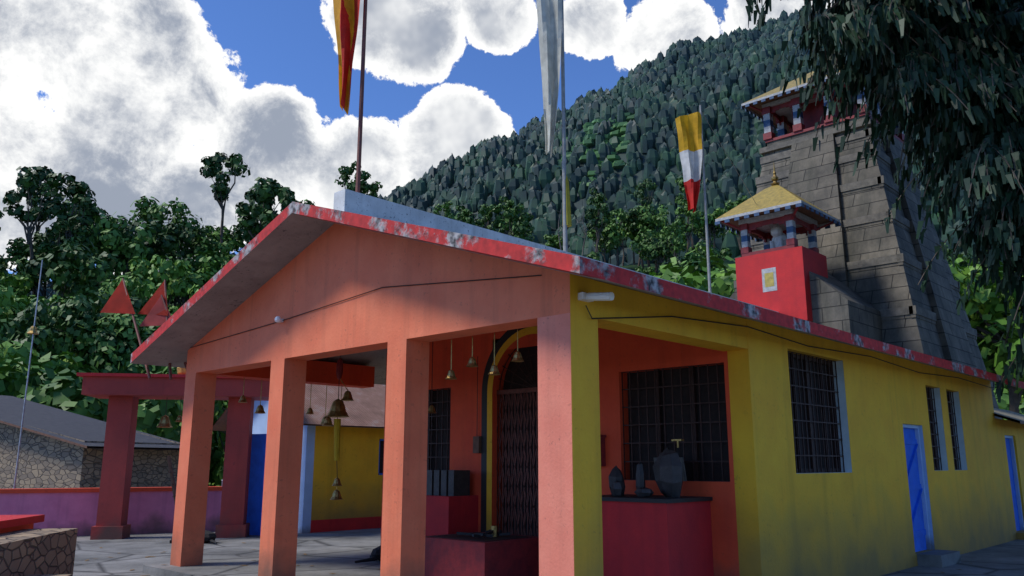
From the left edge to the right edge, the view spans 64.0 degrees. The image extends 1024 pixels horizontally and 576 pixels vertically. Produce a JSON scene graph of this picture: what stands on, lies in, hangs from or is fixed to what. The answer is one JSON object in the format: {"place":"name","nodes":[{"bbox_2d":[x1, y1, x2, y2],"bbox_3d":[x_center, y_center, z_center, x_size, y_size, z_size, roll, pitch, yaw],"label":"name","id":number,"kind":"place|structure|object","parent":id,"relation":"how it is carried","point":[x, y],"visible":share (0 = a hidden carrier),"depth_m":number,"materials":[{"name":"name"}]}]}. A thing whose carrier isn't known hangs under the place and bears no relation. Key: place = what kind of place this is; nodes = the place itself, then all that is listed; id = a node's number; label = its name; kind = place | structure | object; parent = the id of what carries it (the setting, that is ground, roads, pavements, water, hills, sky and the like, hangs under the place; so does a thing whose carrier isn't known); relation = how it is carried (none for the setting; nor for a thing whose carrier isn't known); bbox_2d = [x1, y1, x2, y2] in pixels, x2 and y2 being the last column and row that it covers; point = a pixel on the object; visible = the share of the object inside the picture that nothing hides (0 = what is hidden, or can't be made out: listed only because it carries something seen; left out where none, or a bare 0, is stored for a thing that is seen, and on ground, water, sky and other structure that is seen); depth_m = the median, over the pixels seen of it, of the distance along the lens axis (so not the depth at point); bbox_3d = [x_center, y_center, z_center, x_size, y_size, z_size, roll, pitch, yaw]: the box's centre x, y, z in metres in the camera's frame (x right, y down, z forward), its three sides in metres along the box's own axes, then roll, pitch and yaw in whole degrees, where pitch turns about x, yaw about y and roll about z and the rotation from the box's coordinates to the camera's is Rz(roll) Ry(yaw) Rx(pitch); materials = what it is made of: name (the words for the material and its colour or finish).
{"place":"outdoors","nodes":[
{"label":"outdoors","id":0,"kind":"place"},
{"bbox_2d":[48,259,735,349],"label":"hillside","id":1,"kind":"structure","parent":0,"point":[725,263],"depth_m":166.13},
{"bbox_2d":[0,285,33,336],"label":"hill tree","id":2,"kind":"object","parent":1,"relation":"on","point":[9,307],"visible":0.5,"depth_m":70.45,"materials":[{"name":"green plant"}]},
{"bbox_2d":[0,272,34,302],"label":"hill tree","id":3,"kind":"object","parent":1,"relation":"on","point":[15,282],"visible":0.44,"depth_m":83.70,"materials":[{"name":"green plant"}]},
{"bbox_2d":[1,237,39,292],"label":"hill tree","id":4,"kind":"object","parent":1,"relation":"on","point":[19,249],"visible":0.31,"depth_m":92.87,"materials":[{"name":"green plant"}]},
{"bbox_2d":[0,356,44,396],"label":"slope tree","id":5,"kind":"object","parent":1,"relation":"on","point":[13,379],"visible":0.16,"depth_m":45.93,"materials":[{"name":"green plant"}]},
{"bbox_2d":[0,314,59,361],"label":"hill tree","id":6,"kind":"object","parent":1,"relation":"on","point":[40,344],"visible":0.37,"depth_m":65.25,"materials":[{"name":"green plant"}]},
{"bbox_2d":[2,166,64,259],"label":"tall tree","id":7,"kind":"object","parent":1,"relation":"on","point":[28,181],"visible":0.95,"depth_m":91.27,"materials":[{"name":"green plant"}]},
{"bbox_2d":[16,257,56,298],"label":"hill tree","id":8,"kind":"object","parent":1,"relation":"on","point":[23,274],"visible":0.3,"depth_m":89.97,"materials":[{"name":"green plant"}]},
{"bbox_2d":[0,341,83,375],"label":"slope tree","id":9,"kind":"object","parent":1,"relation":"on","point":[46,360],"visible":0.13,"depth_m":55.52,"materials":[{"name":"green plant"}]},
{"bbox_2d":[32,242,55,297],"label":"hill tree","id":10,"kind":"object","parent":1,"relation":"on","point":[44,247],"visible":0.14,"depth_m":91.45,"materials":[{"name":"green plant"}]},
{"bbox_2d":[25,180,63,296],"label":"tall tree","id":11,"kind":"object","parent":1,"relation":"on","point":[44,186],"visible":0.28,"depth_m":98.35,"materials":[{"name":"green plant"}]},
{"bbox_2d":[29,294,72,325],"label":"hill tree","id":12,"kind":"object","parent":1,"relation":"on","point":[51,300],"visible":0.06,"depth_m":78.65,"materials":[{"name":"green plant"}]},
{"bbox_2d":[13,290,96,355],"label":"hill tree","id":13,"kind":"object","parent":1,"relation":"on","point":[70,315],"visible":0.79,"depth_m":68.83,"materials":[{"name":"green plant"}]},
{"bbox_2d":[32,225,89,294],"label":"hill tree","id":14,"kind":"object","parent":1,"relation":"on","point":[39,238],"visible":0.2,"depth_m":92.95,"materials":[{"name":"green plant"}]},
{"bbox_2d":[43,215,92,250],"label":"tall tree","id":15,"kind":"object","parent":1,"relation":"on","point":[78,231],"visible":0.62,"depth_m":88.49,"materials":[{"name":"green plant"}]},
{"bbox_2d":[21,241,117,299],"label":"hill tree","id":16,"kind":"object","parent":1,"relation":"on","point":[68,261],"visible":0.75,"depth_m":82.05,"materials":[{"name":"green plant"}]},
{"bbox_2d":[44,172,99,239],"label":"tall tree","id":17,"kind":"object","parent":1,"relation":"on","point":[76,190],"visible":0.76,"depth_m":92.62,"materials":[{"name":"green plant"}]},
{"bbox_2d":[62,199,108,216],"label":"hill tree","id":18,"kind":"object","parent":1,"relation":"on","point":[70,206],"visible":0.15,"depth_m":97.98,"materials":[{"name":"green plant"}]},
{"bbox_2d":[45,323,143,372],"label":"tree","id":19,"kind":"object","parent":1,"relation":"on","point":[66,345],"visible":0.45,"depth_m":67.71,"materials":[{"name":"green plant"}]},
{"bbox_2d":[17,364,177,432],"bbox_3d":[-23.170,10.689,44.261,9.105,13.014,9.050,2,-12,-9],"label":"slope tree","id":20,"kind":"object","parent":1,"relation":"on","point":[47,377],"visible":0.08,"depth_m":43.78,"materials":[{"name":"green plant"}]},
{"bbox_2d":[51,288,147,327],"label":"hill tree","id":21,"kind":"object","parent":1,"relation":"on","point":[137,308],"visible":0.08,"depth_m":75.88,"materials":[{"name":"green plant"}]},
{"bbox_2d":[70,258,148,303],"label":"hill tree","id":22,"kind":"object","parent":1,"relation":"on","point":[88,285],"visible":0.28,"depth_m":82.98,"materials":[{"name":"green plant"}]},
{"bbox_2d":[39,376,183,441],"bbox_3d":[-18.854,10.439,39.230,5.850,12.297,6.880,-2,-12,8],"label":"slope tree","id":23,"kind":"object","parent":1,"relation":"on","point":[151,413],"visible":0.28,"depth_m":38.26,"materials":[{"name":"green plant"}]},
{"bbox_2d":[75,313,155,355],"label":"hill tree","id":24,"kind":"object","parent":1,"relation":"on","point":[124,324],"visible":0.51,"depth_m":69.39,"materials":[{"name":"green plant"}]},
{"bbox_2d":[76,330,155,372],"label":"hill tree","id":25,"kind":"object","parent":1,"relation":"on","point":[122,348],"visible":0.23,"depth_m":68.30,"materials":[{"name":"green plant"}]},
{"bbox_2d":[75,307,158,354],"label":"tree","id":26,"kind":"object","parent":1,"relation":"on","point":[107,315],"visible":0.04,"depth_m":71.98,"materials":[{"name":"green plant"}]},
{"bbox_2d":[78,211,156,273],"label":"hill tree","id":27,"kind":"object","parent":1,"relation":"on","point":[110,236],"visible":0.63,"depth_m":92.17,"materials":[{"name":"green plant"}]},
{"bbox_2d":[97,275,171,315],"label":"tree","id":28,"kind":"object","parent":1,"relation":"on","point":[149,290],"visible":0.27,"depth_m":78.44,"materials":[{"name":"green plant"}]},
{"bbox_2d":[93,214,186,262],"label":"hill tree","id":29,"kind":"object","parent":1,"relation":"on","point":[161,243],"visible":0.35,"depth_m":96.04,"materials":[{"name":"green plant"}]},
{"bbox_2d":[118,358,176,373],"bbox_3d":[-25.275,11.290,60.320,7.587,13.077,5.879,-3,-12,13],"label":"slope tree","id":30,"kind":"object","parent":1,"relation":"on","point":[135,368],"visible":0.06,"depth_m":60.78,"materials":[{"name":"green plant"}]},
{"bbox_2d":[129,254,192,305],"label":"hill tree","id":31,"kind":"object","parent":1,"relation":"on","point":[175,271],"visible":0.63,"depth_m":87.43,"materials":[{"name":"green plant"}]},
{"bbox_2d":[129,196,203,271],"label":"hill tree","id":32,"kind":"object","parent":1,"relation":"on","point":[154,209],"visible":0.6,"depth_m":103.40,"materials":[{"name":"green plant"}]},
{"bbox_2d":[150,267,205,307],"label":"hill tree","id":33,"kind":"object","parent":1,"relation":"on","point":[195,276],"visible":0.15,"depth_m":93.37,"materials":[{"name":"green plant"}]},
{"bbox_2d":[155,260,213,305],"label":"hill tree","id":34,"kind":"object","parent":1,"relation":"on","point":[189,267],"visible":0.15,"depth_m":93.54,"materials":[{"name":"green plant"}]},
{"bbox_2d":[163,223,217,259],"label":"hill tree","id":35,"kind":"object","parent":1,"relation":"on","point":[187,237],"visible":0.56,"depth_m":101.81,"materials":[{"name":"green plant"}]},
{"bbox_2d":[174,410,224,468],"bbox_3d":[-19.849,12.486,49.466,4.588,11.062,5.608,2,-12,-11],"label":"slope tree","id":36,"kind":"object","parent":1,"relation":"on","point":[216,456],"visible":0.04,"depth_m":48.99,"materials":[{"name":"green plant"}]},
{"bbox_2d":[179,400,227,452],"bbox_3d":[-16.003,10.980,45.815,6.637,13.888,5.636,-1,-12,3],"label":"slope tree","id":37,"kind":"object","parent":1,"relation":"on","point":[219,408],"visible":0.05,"depth_m":47.15,"materials":[{"name":"green plant"}]},
{"bbox_2d":[181,236,232,259],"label":"hill tree","id":38,"kind":"object","parent":1,"relation":"on","point":[222,248],"visible":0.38,"depth_m":102.91,"materials":[{"name":"green plant"}]},
{"bbox_2d":[183,250,234,270],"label":"hill tree","id":39,"kind":"object","parent":1,"relation":"on","point":[221,261],"visible":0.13,"depth_m":100.15,"materials":[{"name":"green plant"}]},
{"bbox_2d":[195,256,222,282],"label":"hill tree","id":40,"kind":"object","parent":1,"relation":"on","point":[206,264],"visible":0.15,"depth_m":97.40,"materials":[{"name":"green plant"}]},
{"bbox_2d":[208,444,224,485],"bbox_3d":[-16.033,13.916,51.323,7.415,9.342,8.949,10,-16,-40],"label":"slope tree","id":41,"kind":"object","parent":1,"relation":"on","point":[212,479],"visible":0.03,"depth_m":50.06,"materials":[{"name":"green plant"}]},
{"bbox_2d":[197,225,246,252],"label":"hill tree","id":42,"kind":"object","parent":1,"relation":"on","point":[227,235],"visible":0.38,"depth_m":108.89,"materials":[{"name":"green plant"}]},
{"bbox_2d":[199,152,250,251],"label":"tall tree","id":43,"kind":"object","parent":1,"relation":"on","point":[214,166],"visible":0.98,"depth_m":107.99,"materials":[{"name":"green plant"}]},
{"bbox_2d":[229,211,259,243],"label":"hill tree","id":44,"kind":"object","parent":1,"relation":"on","point":[239,232],"visible":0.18,"depth_m":109.08,"materials":[{"name":"green plant"}]},
{"bbox_2d":[235,177,294,237],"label":"tall tree","id":45,"kind":"object","parent":1,"relation":"on","point":[264,188],"visible":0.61,"depth_m":99.86,"materials":[{"name":"green plant"}]},
{"bbox_2d":[249,184,297,231],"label":"tall tree","id":46,"kind":"object","parent":1,"relation":"on","point":[285,198],"visible":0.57,"depth_m":99.23,"materials":[{"name":"green plant"}]},
{"bbox_2d":[334,161,370,192],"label":"tall tree","id":47,"kind":"object","parent":1,"relation":"on","point":[345,172],"visible":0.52,"depth_m":124.99,"materials":[{"name":"green plant"}]},
{"bbox_2d":[433,200,454,219],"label":"tall tree","id":48,"kind":"object","parent":1,"relation":"on","point":[447,210],"visible":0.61,"depth_m":165.01,"materials":[{"name":"green plant"}]},
{"bbox_2d":[455,204,475,225],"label":"tall tree","id":49,"kind":"object","parent":1,"relation":"on","point":[466,215],"visible":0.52,"depth_m":156.97,"materials":[{"name":"green plant"}]},
{"bbox_2d":[475,204,501,230],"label":"tall tree","id":50,"kind":"object","parent":1,"relation":"on","point":[486,212],"visible":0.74,"depth_m":160.62,"materials":[{"name":"green plant"}]},
{"bbox_2d":[495,195,518,234],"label":"tall tree","id":51,"kind":"object","parent":1,"relation":"on","point":[507,204],"visible":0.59,"depth_m":160.68,"materials":[{"name":"green plant"}]},
{"bbox_2d":[436,198,587,255],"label":"dead tree snags","id":52,"kind":"object","parent":1,"relation":"on","point":[558,234],"visible":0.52,"depth_m":164.50,"materials":[{"name":"brown wood"}]},
{"bbox_2d":[499,203,534,239],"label":"tall tree","id":53,"kind":"object","parent":1,"relation":"on","point":[521,227],"visible":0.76,"depth_m":152.31,"materials":[{"name":"green plant"}]},
{"bbox_2d":[543,234,562,249],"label":"hill tree","id":54,"kind":"object","parent":1,"relation":"on","point":[553,241],"visible":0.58,"depth_m":168.31,"materials":[{"name":"green plant"}]},
{"bbox_2d":[585,188,610,251],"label":"tall tree","id":55,"kind":"object","parent":1,"relation":"on","point":[600,200],"visible":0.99,"depth_m":153.66,"materials":[{"name":"green plant"}]},
{"bbox_2d":[587,223,624,262],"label":"hill tree","id":56,"kind":"object","parent":1,"relation":"on","point":[609,230],"visible":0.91,"depth_m":160.51,"materials":[{"name":"green plant"}]},
{"bbox_2d":[602,208,627,265],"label":"tall tree","id":57,"kind":"object","parent":1,"relation":"on","point":[620,213],"visible":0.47,"depth_m":162.40,"materials":[{"name":"green plant"}]},
{"bbox_2d":[619,223,636,265],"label":"hill tree","id":58,"kind":"object","parent":1,"relation":"on","point":[631,236],"visible":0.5,"depth_m":169.95,"materials":[{"name":"green plant"}]},
{"bbox_2d":[620,205,656,265],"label":"hill tree","id":59,"kind":"object","parent":1,"relation":"on","point":[640,220],"visible":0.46,"depth_m":166.73,"materials":[{"name":"green plant"}]},
{"bbox_2d":[633,178,656,267],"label":"tall tree","id":60,"kind":"object","parent":1,"relation":"on","point":[640,188],"visible":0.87,"depth_m":168.04,"materials":[{"name":"green plant"}]},
{"bbox_2d":[630,204,668,274],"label":"hill tree","id":61,"kind":"object","parent":1,"relation":"on","point":[657,218],"visible":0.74,"depth_m":164.16,"materials":[{"name":"green plant"}]},
{"bbox_2d":[629,228,674,272],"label":"hill tree","id":62,"kind":"object","parent":1,"relation":"on","point":[637,244],"visible":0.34,"depth_m":155.75,"materials":[{"name":"green plant"}]},
{"bbox_2d":[644,236,680,267],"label":"hill tree","id":63,"kind":"object","parent":1,"relation":"on","point":[657,248],"visible":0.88,"depth_m":152.08,"materials":[{"name":"green plant"}]},
{"bbox_2d":[659,220,683,256],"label":"tall tree","id":64,"kind":"object","parent":1,"relation":"on","point":[676,247],"visible":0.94,"depth_m":148.59,"materials":[{"name":"green plant"}]},
{"bbox_2d":[658,256,701,277],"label":"bush","id":65,"kind":"object","parent":1,"relation":"on","point":[697,268],"visible":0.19,"depth_m":146.42,"materials":[{"name":"green plant"}]},
{"bbox_2d":[674,177,694,250],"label":"tall tree","id":66,"kind":"object","parent":1,"relation":"on","point":[680,181],"visible":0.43,"depth_m":165.91,"materials":[{"name":"green plant"}]},
{"bbox_2d":[675,198,700,251],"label":"tall tree","id":67,"kind":"object","parent":1,"relation":"on","point":[687,228],"visible":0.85,"depth_m":155.16,"materials":[{"name":"green plant"}]},
{"bbox_2d":[678,252,715,279],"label":"hill tree","id":68,"kind":"object","parent":1,"relation":"on","point":[690,257],"visible":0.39,"depth_m":148.06,"materials":[{"name":"green plant"}]},
{"bbox_2d":[689,213,725,242],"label":"hill tree","id":69,"kind":"object","parent":1,"relation":"on","point":[700,232],"visible":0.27,"depth_m":173.50,"materials":[{"name":"green plant"}]},
{"bbox_2d":[685,241,732,268],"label":"hill tree","id":70,"kind":"object","parent":1,"relation":"on","point":[723,252],"visible":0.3,"depth_m":151.71,"materials":[{"name":"green plant"}]},
{"bbox_2d":[696,208,723,245],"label":"hill tree","id":71,"kind":"object","parent":1,"relation":"on","point":[716,213],"visible":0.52,"depth_m":166.29,"materials":[{"name":"green plant"}]},
{"bbox_2d":[723,195,748,249],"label":"tall tree","id":72,"kind":"object","parent":1,"relation":"on","point":[736,202],"visible":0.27,"depth_m":149.81,"materials":[{"name":"green plant"}]},
{"bbox_2d":[994,394,1023,419],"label":"tree","id":73,"kind":"object","parent":1,"relation":"on","point":[1004,404],"visible":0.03,"depth_m":64.27,"materials":[{"name":"green plant"}]},
{"bbox_2d":[0,0,831,280],"label":"sky","id":74,"kind":"structure","parent":0,"point":[127,99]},
{"bbox_2d":[73,485,1023,575],"bbox_3d":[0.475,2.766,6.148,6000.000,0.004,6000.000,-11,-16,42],"label":"ground","id":75,"kind":"structure","parent":0,"point":[121,557],"depth_m":13.25,"materials":[{"name":"stone paving"}]},
{"bbox_2d":[13,260,42,488],"bbox_3d":[-9.945,2.152,16.692,0.311,5.600,0.220,-6,-14,27],"label":"pennant pole","id":76,"kind":"object","parent":75,"relation":"on","point":[33,330],"visible":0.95,"depth_m":16.73,"materials":[{"name":"metal"}]},
{"bbox_2d":[0,515,77,575],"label":"stone wall","id":77,"kind":"structure","parent":75,"relation":"on","point":[26,549],"depth_m":8.64,"materials":[{"name":"brown stone"}]},
{"bbox_2d":[0,395,179,488],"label":"stone hut","id":78,"kind":"object","parent":75,"relation":"on","point":[59,448],"visible":0.64,"depth_m":22.94,"materials":[{"name":"stone"},{"name":"roof sheeting"}]},
{"bbox_2d":[0,434,266,535],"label":"boundary wall","id":79,"kind":"structure","parent":75,"relation":"on","point":[151,510],"depth_m":16.53,"materials":[{"name":"paint"}]},
{"bbox_2d":[167,456,175,502],"bbox_3d":[-6.607,4.094,16.085,0.466,1.569,0.187,1,-12,-6],"label":"leaning pole","id":80,"kind":"object","parent":75,"relation":"on","point":[172,478],"visible":0.55,"depth_m":16.12,"materials":[{"name":"brown wood"}]},
{"bbox_2d":[76,367,269,539],"bbox_3d":[-6.612,3.061,16.304,3.700,3.660,1.240,2,-12,-9],"label":"gateway","id":81,"kind":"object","parent":75,"relation":"on","point":[123,393],"depth_m":15.98,"materials":[{"name":"red paint"}]},
{"bbox_2d":[100,278,186,379],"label":"flags","id":82,"kind":"object","parent":81,"relation":"on","point":[155,309],"visible":0.78,"depth_m":12.09,"materials":[{"name":"red cloth"},{"name":"wood"}]},
{"bbox_2d":[212,384,385,532],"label":"house","id":83,"kind":"structure","parent":75,"relation":"on","point":[357,467],"depth_m":17.90,"materials":[{"name":"yellow paint"}]},
{"bbox_2d":[130,189,1023,575],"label":"temple hall","id":84,"kind":"structure","parent":75,"relation":"on","point":[802,459],"depth_m":9.54,"materials":[{"name":"paint"}]},
{"bbox_2d":[333,0,366,192],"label":"flag pole","id":85,"kind":"object","parent":84,"relation":"on","point":[346,15],"visible":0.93,"depth_m":10.02,"materials":[{"name":"metal"},{"name":"cloth"}]},
{"bbox_2d":[355,545,380,562],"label":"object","id":86,"kind":"object","parent":84,"relation":"on","point":[375,555],"visible":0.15,"depth_m":11.01,"materials":[{"name":"stone"}]},
{"bbox_2d":[239,329,523,499],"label":"bells","id":87,"kind":"object","parent":84,"relation":"hanging from","point":[337,409],"visible":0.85,"depth_m":11.36,"materials":[{"name":"gold metal"}]},
{"bbox_2d":[425,470,477,535],"bbox_3d":[-0.905,3.130,11.260,0.700,1.220,0.547,-11,-16,42],"label":"altar","id":88,"kind":"object","parent":84,"relation":"in","point":[451,505],"visible":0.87,"depth_m":11.09,"materials":[{"name":"red paint"}]},
{"bbox_2d":[425,526,538,575],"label":"altar platform","id":89,"kind":"structure","parent":84,"relation":"on","point":[491,552],"depth_m":9.42,"materials":[{"name":"red paint"},{"name":"dark stone"}]},
{"bbox_2d":[536,0,571,251],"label":"flag pole","id":90,"kind":"object","parent":84,"relation":"on","point":[550,14],"visible":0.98,"depth_m":12.94,"materials":[{"name":"fabric"}]},
{"bbox_2d":[190,275,991,480],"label":"wall fittings","id":91,"kind":"object","parent":84,"relation":"attached to","point":[595,296],"depth_m":9.08,"materials":[{"name":"red paint"}]},
{"bbox_2d":[602,439,713,575],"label":"altar","id":92,"kind":"object","parent":84,"relation":"in","point":[647,532],"visible":0.99,"depth_m":8.53,"materials":[{"name":"red paint"}]},
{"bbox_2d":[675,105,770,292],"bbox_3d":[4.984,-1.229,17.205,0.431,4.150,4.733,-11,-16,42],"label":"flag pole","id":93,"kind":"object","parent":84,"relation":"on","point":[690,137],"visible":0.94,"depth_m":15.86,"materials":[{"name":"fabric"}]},
{"bbox_2d":[649,247,735,297],"bbox_3d":[5.893,4.034,32.744,8.465,10.102,9.192,0,-12,2],"label":"bush","id":94,"kind":"object","parent":75,"relation":"on","point":[719,283],"visible":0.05,"depth_m":30.42,"materials":[{"name":"green plant"}]},
{"bbox_2d":[662,263,735,293],"bbox_3d":[11.154,4.106,34.780,9.899,10.879,9.116,1,-12,-3],"label":"bush","id":95,"kind":"object","parent":75,"relation":"on","point":[698,278],"depth_m":34.72,"materials":[{"name":"green plant"}]},
{"bbox_2d":[715,70,1001,418],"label":"temple tower","id":96,"kind":"structure","parent":75,"relation":"on","point":[826,249],"depth_m":18.32,"materials":[{"name":"stone"}]},
{"bbox_2d":[745,0,1023,402],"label":"deodar tree","id":97,"kind":"object","parent":75,"relation":"on","point":[952,73],"visible":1,"depth_m":14.27,"materials":[{"name":"green plant"}]},
{"bbox_2d":[949,254,1023,412],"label":"tree","id":98,"kind":"object","parent":75,"relation":"on","point":[977,311],"visible":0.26,"depth_m":31.96,"materials":[{"name":"green plant"}]},
{"bbox_2d":[955,258,1020,356],"bbox_3d":[19.236,4.270,35.606,7.138,10.606,7.360,0,-12,-2],"label":"tree","id":99,"kind":"object","parent":75,"relation":"on","point":[991,298],"visible":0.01,"depth_m":33.90,"materials":[{"name":"green plant"}]},
{"bbox_2d":[994,408,1023,540],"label":"building","id":100,"kind":"structure","parent":75,"relation":"on","point":[1010,433],"depth_m":16.20,"materials":[{"name":"yellow paint"}]},
{"bbox_2d":[431,62,984,263],"bbox_3d":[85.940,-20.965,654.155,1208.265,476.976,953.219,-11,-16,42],"label":"mountain hillside","id":101,"kind":"structure","parent":0,"point":[638,175],"depth_m":477.11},
{"bbox_2d":[30,7,1002,299],"bbox_3d":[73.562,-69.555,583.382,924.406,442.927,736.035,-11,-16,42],"label":"mountain forest trees","id":102,"kind":"object","parent":101,"relation":"on","point":[736,63],"visible":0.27,"depth_m":507.55,"materials":[{"name":"plant"}]},
{"bbox_2d":[516,107,634,186],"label":"mountain glade grass","id":103,"kind":"structure","parent":101,"relation":"on","point":[618,129],"depth_m":515.43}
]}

